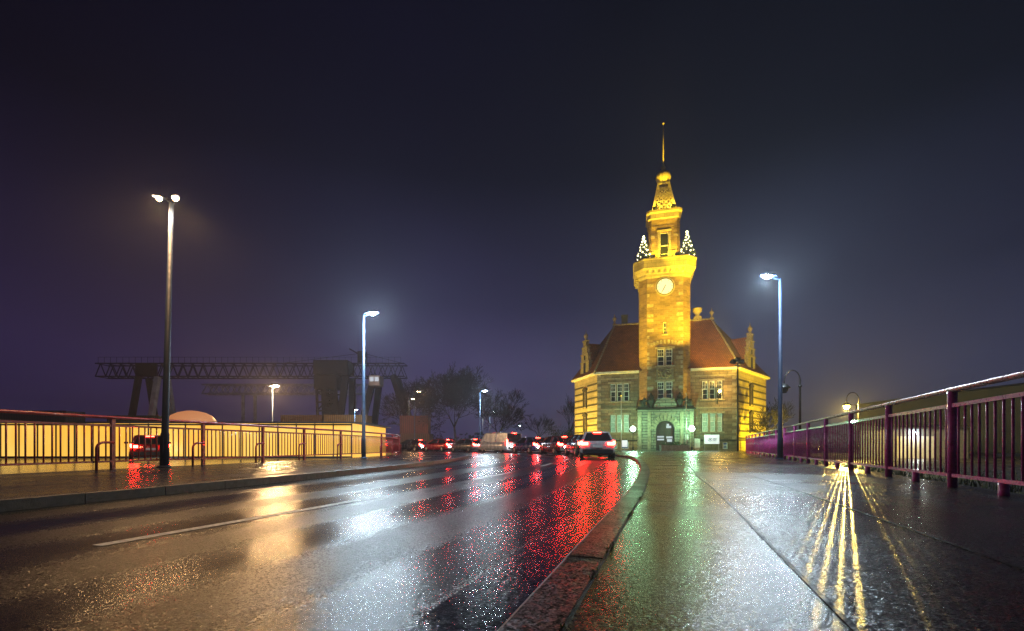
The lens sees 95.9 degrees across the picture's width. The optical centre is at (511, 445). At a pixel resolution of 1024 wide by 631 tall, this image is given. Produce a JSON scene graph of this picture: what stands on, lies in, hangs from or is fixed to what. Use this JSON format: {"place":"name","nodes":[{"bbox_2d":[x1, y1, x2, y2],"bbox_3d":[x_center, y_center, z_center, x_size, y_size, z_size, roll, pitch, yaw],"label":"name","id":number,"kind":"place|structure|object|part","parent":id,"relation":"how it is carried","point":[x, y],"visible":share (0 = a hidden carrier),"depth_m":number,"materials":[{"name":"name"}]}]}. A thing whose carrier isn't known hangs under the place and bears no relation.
{"place":"outdoors","nodes":[
{"label":"outdoors","id":0,"kind":"place"},
{"bbox_2d":[0,459,312,473],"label":"yard","id":1,"kind":"structure","parent":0,"point":[49,468],"depth_m":20.85,"materials":[{"name":"concrete"}]},
{"bbox_2d":[124,435,170,459],"bbox_3d":[-21.394,0.108,27.192,2.240,1.465,4.420,0,0,-40],"label":"car","id":2,"kind":"object","parent":1,"relation":"on","point":[135,446],"visible":0.52,"depth_m":25.62,"materials":[{"name":"red paint"}]},
{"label":"rear window","id":3,"kind":"part","parent":2,"relation":"part of","materials":[{"name":"black glass"}]},
{"bbox_2d":[0,411,390,458],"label":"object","id":4,"kind":"structure","parent":1,"relation":"on","point":[332,441],"depth_m":30.00,"materials":[{"name":"yellow"}]},
{"bbox_2d":[0,452,465,498],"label":"footway","id":5,"kind":"structure","parent":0,"point":[19,485],"depth_m":9.38,"materials":[{"name":"grey concrete"}]},
{"bbox_2d":[152,194,179,467],"bbox_3d":[-9.230,-3.057,12.450,0.720,7.287,0.441,0,0,0],"label":"street lamp","id":6,"kind":"object","parent":5,"relation":"on","point":[164,449],"visible":0.99,"depth_m":12.45,"materials":[{"name":"metal"}]},
{"bbox_2d":[0,409,400,469],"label":"bridge railing","id":7,"kind":"object","parent":5,"relation":"on","point":[393,444],"visible":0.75,"depth_m":13.11,"materials":[{"name":"metal"}]},
{"bbox_2d":[360,310,378,457],"bbox_3d":[-6.675,-2.865,21.609,0.945,6.899,0.375,0,0,15],"label":"street lamp","id":8,"kind":"object","parent":5,"relation":"on","point":[363,439],"visible":0.88,"depth_m":21.64,"materials":[{"name":"grey metal"}]},
{"bbox_2d":[0,451,625,630],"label":"road","id":9,"kind":"structure","parent":0,"point":[398,549],"depth_m":3.18,"materials":[{"name":"grey asphalt"}]},
{"bbox_2d":[94,500,360,545],"bbox_3d":[-2.438,0.696,4.560,0.112,0.001,2.824,0,0,19],"label":"lane marking","id":10,"kind":"object","parent":9,"relation":"on","point":[158,534],"visible":1,"depth_m":4.00,"materials":[{"name":"paint"}]},
{"bbox_2d":[400,439,426,451],"bbox_3d":[-11.929,-0.042,55.164,4.420,1.465,2.240,0,0,33],"label":"car","id":11,"kind":"object","parent":9,"relation":"on","point":[414,445],"visible":0.57,"depth_m":54.19,"materials":[{"name":"black paint"}]},
{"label":"side window","id":12,"kind":"part","parent":11,"relation":"part of","materials":[{"name":"black glass"}]},
{"bbox_2d":[422,439,454,451],"bbox_3d":[-8.251,-0.042,52.546,4.420,1.465,2.240,0,0,38],"label":"car","id":13,"kind":"object","parent":9,"relation":"on","point":[441,445],"visible":0.77,"depth_m":51.65,"materials":[{"name":"red paint"}]},
{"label":"side window","id":14,"kind":"part","parent":13,"relation":"part of","materials":[{"name":"black glass"}]},
{"bbox_2d":[449,438,481,451],"bbox_3d":[-4.832,-0.042,49.603,4.420,1.465,2.240,0,0,45],"label":"car","id":15,"kind":"object","parent":9,"relation":"on","point":[466,445],"visible":0.81,"depth_m":48.65,"materials":[{"name":"grey paint"}]},
{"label":"side window","id":16,"kind":"part","parent":15,"relation":"part of","materials":[{"name":"black glass"}]},
{"bbox_2d":[476,472,508,478],"bbox_3d":[-0.416,0.696,10.786,0.116,0.001,2.568,0,0,17],"label":"lane marking","id":17,"kind":"object","parent":9,"relation":"on","point":[491,476],"visible":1,"depth_m":10.46,"materials":[{"name":"paint"}]},
{"bbox_2d":[478,432,521,452],"bbox_3d":[-1.272,-0.306,45.568,2.400,1.995,5.180,0,0,-38],"label":"van","id":18,"kind":"object","parent":9,"relation":"on","point":[501,442],"visible":0.74,"depth_m":44.17,"materials":[{"name":"white paint"}]},
{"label":"rear window","id":19,"kind":"part","parent":18,"relation":"part of","materials":[{"name":"black glass"}]},
{"bbox_2d":[402,457,639,630],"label":"gutter","id":20,"kind":"object","parent":9,"relation":"on","point":[495,597],"visible":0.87,"depth_m":2.46,"materials":[{"name":"grey asphalt"}]},
{"bbox_2d":[511,437,547,453],"bbox_3d":[1.599,-0.042,41.227,2.240,1.465,4.420,0,0,-29],"label":"car","id":21,"kind":"object","parent":9,"relation":"on","point":[529,445],"visible":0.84,"depth_m":40.15,"materials":[{"name":"blue paint"}]},
{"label":"side window","id":22,"kind":"part","parent":21,"relation":"part of","materials":[{"name":"black glass"}]},
{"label":"rear window","id":23,"kind":"part","parent":21,"relation":"part of","materials":[{"name":"black glass"}]},
{"bbox_2d":[537,436,573,454],"bbox_3d":[3.579,-0.042,36.792,2.240,1.465,4.420,0,0,-19],"label":"car","id":24,"kind":"object","parent":9,"relation":"on","point":[554,445],"visible":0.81,"depth_m":35.60,"materials":[{"name":"red paint"}]},
{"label":"side window","id":25,"kind":"part","parent":24,"relation":"part of","materials":[{"name":"black glass"}]},
{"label":"rear window","id":26,"kind":"part","parent":24,"relation":"part of","materials":[{"name":"black glass"}]},
{"bbox_2d":[563,434,601,455],"bbox_3d":[4.843,-0.042,31.570,2.240,1.465,4.420,0,0,-7],"label":"car","id":27,"kind":"object","parent":9,"relation":"on","point":[572,445],"visible":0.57,"depth_m":30.89,"materials":[{"name":"black paint"}]},
{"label":"side window","id":28,"kind":"part","parent":27,"relation":"part of","materials":[{"name":"black glass"}]},
{"bbox_2d":[576,432,615,458],"bbox_3d":[4.658,-0.042,25.512,2.240,1.465,4.420,0,0,8],"label":"car","id":29,"kind":"object","parent":9,"relation":"on","point":[597,443],"visible":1,"depth_m":23.55,"materials":[{"name":"silver paint"}]},
{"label":"rear window","id":30,"kind":"part","parent":29,"relation":"part of","materials":[{"name":"black glass"}]},
{"bbox_2d":[0,0,1023,445],"label":"sky","id":31,"kind":"structure","parent":0,"point":[478,177],"materials":[{"name":"black"}]},
{"bbox_2d":[84,446,1023,492],"bbox_3d":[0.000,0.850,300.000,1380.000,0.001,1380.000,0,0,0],"label":"ground","id":32,"kind":"structure","parent":0,"point":[1008,464],"depth_m":19.89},
{"bbox_2d":[0,452,468,511],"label":"kerb","id":33,"kind":"structure","parent":32,"relation":"on","point":[14,504],"depth_m":6.70,"materials":[{"name":"concrete"}]},
{"bbox_2d":[95,348,411,423],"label":"gantry crane","id":34,"kind":"object","parent":32,"relation":"on","point":[331,378],"visible":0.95,"depth_m":74.71,"materials":[{"name":"metal"}]},
{"bbox_2d":[269,383,279,421],"bbox_3d":[-24.473,-2.795,47.573,1.680,7.290,0.900,0,0,45],"label":"street lamp","id":35,"kind":"object","parent":32,"relation":"on","point":[272,385],"visible":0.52,"depth_m":47.83,"materials":[{"name":"white metal"}]},
{"bbox_2d":[201,384,374,421],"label":"gantry crane","id":36,"kind":"object","parent":32,"relation":"on","point":[243,394],"visible":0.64,"depth_m":96.75,"materials":[{"name":"metal"}]},
{"bbox_2d":[378,378,440,425],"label":"bare tree","id":37,"kind":"object","parent":32,"relation":"on","point":[399,408],"visible":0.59,"depth_m":71.15,"materials":[{"name":"brown plant"}]},
{"bbox_2d":[400,434,432,441],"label":"shipping container","id":38,"kind":"object","parent":32,"relation":"on","point":[425,437],"visible":0.42,"depth_m":66.80,"materials":[{"name":"brown metal"}]},
{"bbox_2d":[400,416,430,433],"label":"shipping container","id":39,"kind":"object","parent":38,"relation":"on","point":[407,425],"visible":0.75,"depth_m":66.80,"materials":[{"name":"brown metal"}]},
{"bbox_2d":[414,390,420,438],"bbox_3d":[-13.034,-3.395,63.468,1.664,8.490,0.594,0,0,37],"label":"street lamp","id":40,"kind":"object","parent":32,"relation":"on","point":[414,418],"visible":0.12,"depth_m":63.94,"materials":[{"name":"grey metal"}]},
{"bbox_2d":[409,363,504,441],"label":"bare tree","id":41,"kind":"object","parent":32,"relation":"on","point":[457,387],"visible":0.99,"depth_m":65.74,"materials":[{"name":"brown plant"}]},
{"bbox_2d":[474,388,531,431],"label":"bare tree","id":42,"kind":"object","parent":32,"relation":"on","point":[506,415],"visible":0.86,"depth_m":72.09,"materials":[{"name":"brown plant"}]},
{"bbox_2d":[401,450,648,630],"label":"kerb","id":43,"kind":"structure","parent":32,"relation":"on","point":[549,603],"depth_m":2.06,"materials":[{"name":"stone"}]},
{"bbox_2d":[387,431,854,445],"bbox_3d":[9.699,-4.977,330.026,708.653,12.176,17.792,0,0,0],"label":"treeline","id":44,"kind":"object","parent":32,"relation":"on","point":[469,436],"depth_m":328.30,"materials":[{"name":"black plant"}]},
{"bbox_2d":[782,370,803,460],"bbox_3d":[12.716,-1.289,21.068,1.060,4.378,0.520,0,0,10],"label":"lantern post","id":45,"kind":"object","parent":32,"relation":"on","point":[785,386],"visible":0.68,"depth_m":20.97,"materials":[{"name":"black metal"}]},
{"bbox_2d":[854,425,974,457],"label":"shed","id":46,"kind":"structure","parent":32,"relation":"on","point":[943,441],"depth_m":31.53,"materials":[{"name":"grey concrete"}]},
{"bbox_2d":[900,436,933,457],"bbox_3d":[27.602,0.300,31.554,2.200,1.900,0.080,0,0,8],"label":"door","id":47,"kind":"structure","parent":46,"relation":"in","point":[927,437],"depth_m":31.50,"materials":[{"name":"white paint"}]},
{"bbox_2d":[854,383,1023,451],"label":"warehouse","id":48,"kind":"structure","parent":32,"relation":"on","point":[973,394],"depth_m":46.21,"materials":[{"name":"metal"}]},
{"bbox_2d":[883,419,909,424],"bbox_3d":[46.450,-1.150,56.000,0.120,4.000,4.000,0,0,0],"label":"door","id":49,"kind":"structure","parent":48,"relation":"in","point":[900,419],"depth_m":54.98,"materials":[{"name":"metal"}]},
{"bbox_2d":[942,414,977,451],"bbox_3d":[46.450,-1.150,48.000,0.120,4.000,4.000,0,0,0],"label":"door","id":50,"kind":"structure","parent":48,"relation":"in","point":[975,415],"depth_m":46.71,"materials":[{"name":"metal"}]},
{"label":"shipping container","id":51,"kind":"object","parent":32,"relation":"on","visible":0},
{"bbox_2d":[324,415,371,422],"bbox_3d":[-23.400,-3.050,66.000,6.040,2.600,2.500,0,0,0],"label":"shipping container","id":52,"kind":"object","parent":51,"relation":"on","point":[340,418],"visible":0.42,"depth_m":64.80,"materials":[{"name":"metal"}]},
{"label":"shipping container","id":53,"kind":"object","parent":32,"relation":"on","visible":0},
{"bbox_2d":[280,415,323,421],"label":"shipping container","id":54,"kind":"object","parent":53,"relation":"on","point":[301,418],"visible":0.33,"depth_m":65.30,"materials":[{"name":"brown metal"}]},
{"bbox_3d":[-57.000,-0.200,55.000,12.040,2.600,2.500,0,0,0],"label":"shipping container","id":55,"kind":"object","parent":32,"relation":"on","visible":0},
{"bbox_2d":[0,411,84,421],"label":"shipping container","id":56,"kind":"object","parent":55,"relation":"on","point":[22,417],"visible":0.36,"depth_m":53.80,"materials":[{"name":"brown metal"}]},
{"bbox_3d":[-45.000,0.300,56.000,6.040,2.600,2.500,0,0,0],"label":"shipping container","id":57,"kind":"object","parent":32,"relation":"on","visible":0},
{"bbox_2d":[107,415,161,421],"bbox_3d":[-45.000,-2.300,56.000,6.040,2.600,2.500,0,0,0],"label":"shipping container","id":58,"kind":"object","parent":57,"relation":"on","point":[146,416],"visible":0.28,"depth_m":54.80,"materials":[{"name":"brown metal"}]},
{"bbox_2d":[621,395,621,450],"bbox_3d":[13.250,-2.790,56.000,0.148,6.740,0.148,0,0,22],"label":"flagpole","id":59,"kind":"object","parent":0,"point":[621,424],"visible":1,"depth_m":55.97,"materials":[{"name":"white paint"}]},
{"bbox_2d":[659,443,689,450],"bbox_3d":[18.700,0.120,53.200,3.200,0.919,1.000,0,0,6],"label":"planter","id":60,"kind":"object","parent":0,"point":[674,447],"visible":1,"depth_m":52.78,"materials":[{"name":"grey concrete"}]},
{"bbox_2d":[686,393,686,443],"bbox_3d":[20.900,-2.890,55.400,0.148,6.940,0.148,0,0,23],"label":"flagpole","id":61,"kind":"object","parent":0,"point":[686,427],"visible":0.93,"depth_m":55.37,"materials":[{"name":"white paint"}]},
{"bbox_2d":[561,455,853,630],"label":"slab path","id":62,"kind":"structure","parent":0,"point":[691,551],"depth_m":2.05,"materials":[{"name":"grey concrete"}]},
{"bbox_2d":[559,477,648,630],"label":"moss","id":63,"kind":"object","parent":62,"relation":"on","point":[563,626],"visible":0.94,"depth_m":2.40,"materials":[{"name":"green plant"}]},
{"bbox_2d":[671,457,859,630],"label":"path edging","id":64,"kind":"object","parent":62,"relation":"on","point":[830,604],"visible":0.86,"depth_m":2.05,"materials":[{"name":"stone"}]},
{"bbox_2d":[669,456,1023,569],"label":"path edging","id":65,"kind":"object","parent":62,"relation":"on","point":[905,527],"visible":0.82,"depth_m":3.06,"materials":[{"name":"stone"}]},
{"bbox_2d":[430,448,1020,454],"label":"forecourt","id":66,"kind":"structure","parent":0,"point":[689,452],"depth_m":39.78,"materials":[{"name":"grey asphalt"}]},
{"bbox_2d":[480,389,487,439],"bbox_3d":[-3.454,-3.130,56.000,0.594,7.420,1.454,0,0,-37],"label":"street lamp","id":67,"kind":"object","parent":66,"relation":"on","point":[484,390],"visible":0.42,"depth_m":56.37,"materials":[{"name":"grey metal"}]},
{"bbox_2d":[522,415,555,436],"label":"bare tree","id":68,"kind":"object","parent":66,"relation":"on","point":[538,425],"visible":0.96,"depth_m":112.47,"materials":[{"name":"brown plant"}]},
{"bbox_2d":[544,422,574,436],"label":"bush","id":69,"kind":"object","parent":66,"relation":"on","point":[557,432],"visible":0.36,"depth_m":83.27,"materials":[{"name":"brown plant"}]},
{"bbox_2d":[556,395,574,434],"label":"bare tree","id":70,"kind":"object","parent":66,"relation":"on","point":[572,411],"visible":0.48,"depth_m":111.53,"materials":[{"name":"brown plant"}]},
{"bbox_2d":[622,440,627,449],"bbox_3d":[14.049,-0.070,57.595,0.750,1.300,0.131,0,0,10],"label":"notice case","id":71,"kind":"object","parent":66,"relation":"on","point":[624,443],"visible":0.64,"depth_m":57.53,"materials":[{"name":"metal"}]},
{"bbox_2d":[630,426,635,450],"bbox_3d":[14.750,-0.900,56.300,0.680,2.960,0.680,0,0,0],"label":"globe lamp","id":72,"kind":"object","parent":66,"relation":"on","point":[632,428],"visible":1,"depth_m":56.13,"materials":[{"name":"white glass"}]},
{"bbox_2d":[571,122,769,449],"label":"harbour office","id":73,"kind":"structure","parent":66,"relation":"on","point":[662,357],"depth_m":59.57,"materials":[{"name":"stone"}]},
{"bbox_2d":[608,413,630,432],"bbox_3d":[14.342,-3.000,61.453,2.960,2.720,0.360,0,0,15],"label":"window","id":74,"kind":"structure","parent":73,"relation":"in","point":[615,417],"depth_m":61.50,"materials":[{"name":"white glass"}]},
{"bbox_2d":[608,381,630,402],"bbox_3d":[14.342,-7.125,61.453,2.960,2.770,0.360,0,0,15],"label":"window","id":75,"kind":"structure","parent":73,"relation":"in","point":[618,389],"depth_m":61.50,"materials":[{"name":"white paint"}]},
{"bbox_2d":[636,236,649,259],"bbox_3d":[17.097,-25.566,59.871,2.167,3.333,2.118,0,0,0],"label":"christmas tree","id":76,"kind":"object","parent":73,"relation":"on","point":[643,246],"visible":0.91,"depth_m":59.85,"materials":[{"name":"white plant"}]},
{"bbox_2d":[660,233,667,256],"bbox_3d":[19.883,-25.900,60.340,1.060,3.800,0.100,0,0,14],"label":"window","id":77,"kind":"structure","parent":73,"relation":"in","point":[663,236],"depth_m":60.36,"materials":[{"name":"glass"}]},
{"bbox_2d":[655,379,674,399],"bbox_3d":[19.562,-7.150,59.070,2.400,2.620,0.360,0,0,15],"label":"window","id":78,"kind":"structure","parent":73,"relation":"in","point":[664,387],"depth_m":59.12,"materials":[{"name":"white glass"}]},
{"bbox_2d":[655,346,674,366],"bbox_3d":[19.562,-11.375,59.070,2.400,2.570,0.360,0,0,15],"label":"window","id":79,"kind":"structure","parent":73,"relation":"in","point":[664,354],"depth_m":59.10,"materials":[{"name":"white glass"}]},
{"bbox_2d":[662,322,667,334],"bbox_3d":[19.558,-14.970,59.061,0.760,1.660,0.340,0,0,15],"label":"window","id":80,"kind":"structure","parent":73,"relation":"in","point":[664,323],"depth_m":59.18,"materials":[{"name":"yellow glass"}]},
{"bbox_2d":[656,421,673,449],"bbox_3d":[19.504,-1.210,58.843,2.240,3.920,0.190,0,0,15],"label":"door","id":81,"kind":"structure","parent":73,"relation":"in","point":[665,429],"depth_m":58.90,"materials":[{"name":"brown wood"}]},
{"bbox_2d":[680,231,694,254],"bbox_3d":[22.205,-25.578,58.492,2.193,3.356,2.131,0,0,0],"label":"christmas tree","id":82,"kind":"object","parent":73,"relation":"on","point":[687,236],"visible":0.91,"depth_m":58.55,"materials":[{"name":"white plant"}]},
{"bbox_2d":[700,411,724,432],"bbox_3d":[25.402,-3.000,58.592,2.960,2.720,0.360,0,0,14],"label":"window","id":83,"kind":"structure","parent":73,"relation":"in","point":[711,423],"depth_m":58.62,"materials":[{"name":"white glass"}]},
{"bbox_2d":[700,378,724,400],"bbox_3d":[25.402,-7.125,58.592,2.960,2.770,0.360,0,0,14],"label":"window","id":84,"kind":"structure","parent":73,"relation":"in","point":[710,387],"depth_m":58.64,"materials":[{"name":"white glass"}]},
{"bbox_2d":[689,426,694,450],"bbox_3d":[21.550,-0.900,55.300,0.680,2.960,0.680,0,0,0],"label":"globe lamp","id":85,"kind":"object","parent":66,"relation":"on","point":[691,428],"visible":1,"depth_m":55.13,"materials":[{"name":"white glass"}]},
{"bbox_2d":[694,438,699,449],"bbox_3d":[22.899,-0.170,57.095,0.700,1.500,0.131,0,0,10],"label":"notice case","id":86,"kind":"object","parent":66,"relation":"on","point":[696,443],"visible":0.98,"depth_m":57.05,"materials":[{"name":"metal"}]},
{"bbox_2d":[704,435,719,450],"bbox_3d":[24.045,-0.357,55.573,1.750,1.975,0.155,0,0,10],"label":"sign board","id":87,"kind":"object","parent":66,"relation":"on","point":[711,439],"visible":1,"depth_m":55.52,"materials":[{"name":"white paint"}]},
{"bbox_2d":[729,357,743,450],"bbox_3d":[24.435,-4.502,50.075,1.613,10.164,0.749,0,0,0],"label":"floodlight mast","id":88,"kind":"object","parent":66,"relation":"on","point":[738,360],"visible":0.96,"depth_m":49.93,"materials":[{"name":"black metal"}]},
{"bbox_2d":[746,406,791,434],"bbox_3d":[31.752,-2.224,57.415,5.220,5.678,5.296,0,0,0],"label":"bare tree","id":89,"kind":"object","parent":66,"relation":"on","point":[762,420],"visible":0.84,"depth_m":57.36,"materials":[{"name":"brown plant"}]},
{"bbox_2d":[766,397,794,429],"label":"bare tree","id":90,"kind":"object","parent":66,"relation":"on","point":[784,407],"visible":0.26,"depth_m":78.03,"materials":[{"name":"brown plant"}]},
{"bbox_2d":[659,455,1023,567],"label":"footway","id":91,"kind":"structure","parent":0,"point":[988,522],"depth_m":4.98,"materials":[{"name":"grey concrete"}]},
{"bbox_2d":[760,272,782,458],"bbox_3d":[11.234,-3.422,19.914,1.158,8.005,0.405,0,0,-15],"label":"street lamp","id":92,"kind":"object","parent":91,"relation":"on","point":[766,275],"visible":0.86,"depth_m":19.94,"materials":[{"name":"metal"}]},
{"bbox_2d":[746,371,1023,495],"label":"bridge railing","id":93,"kind":"object","parent":91,"relation":"on","point":[797,443],"visible":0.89,"depth_m":7.58,"materials":[{"name":"metal"}]},
{"bbox_2d":[666,456,1023,630],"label":"cycle lane","id":94,"kind":"structure","parent":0,"point":[860,571],"depth_m":2.24,"materials":[{"name":"grey asphalt"}]},
{"bbox_2d":[758,453,1020,455],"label":"forecourt","id":95,"kind":"structure","parent":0,"point":[998,454],"depth_m":37.00,"materials":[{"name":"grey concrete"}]},
{"bbox_2d":[768,455,1023,493],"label":"grass bank","id":96,"kind":"structure","parent":0,"point":[946,477],"depth_m":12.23,"materials":[{"name":"green plant"}]},
{"bbox_2d":[842,392,859,458],"bbox_3d":[21.323,-1.189,29.001,1.060,4.378,0.520,0,0,15],"label":"lantern post","id":97,"kind":"object","parent":96,"relation":"on","point":[846,405],"visible":0.78,"depth_m":28.87,"materials":[{"name":"black metal"}]}
]}

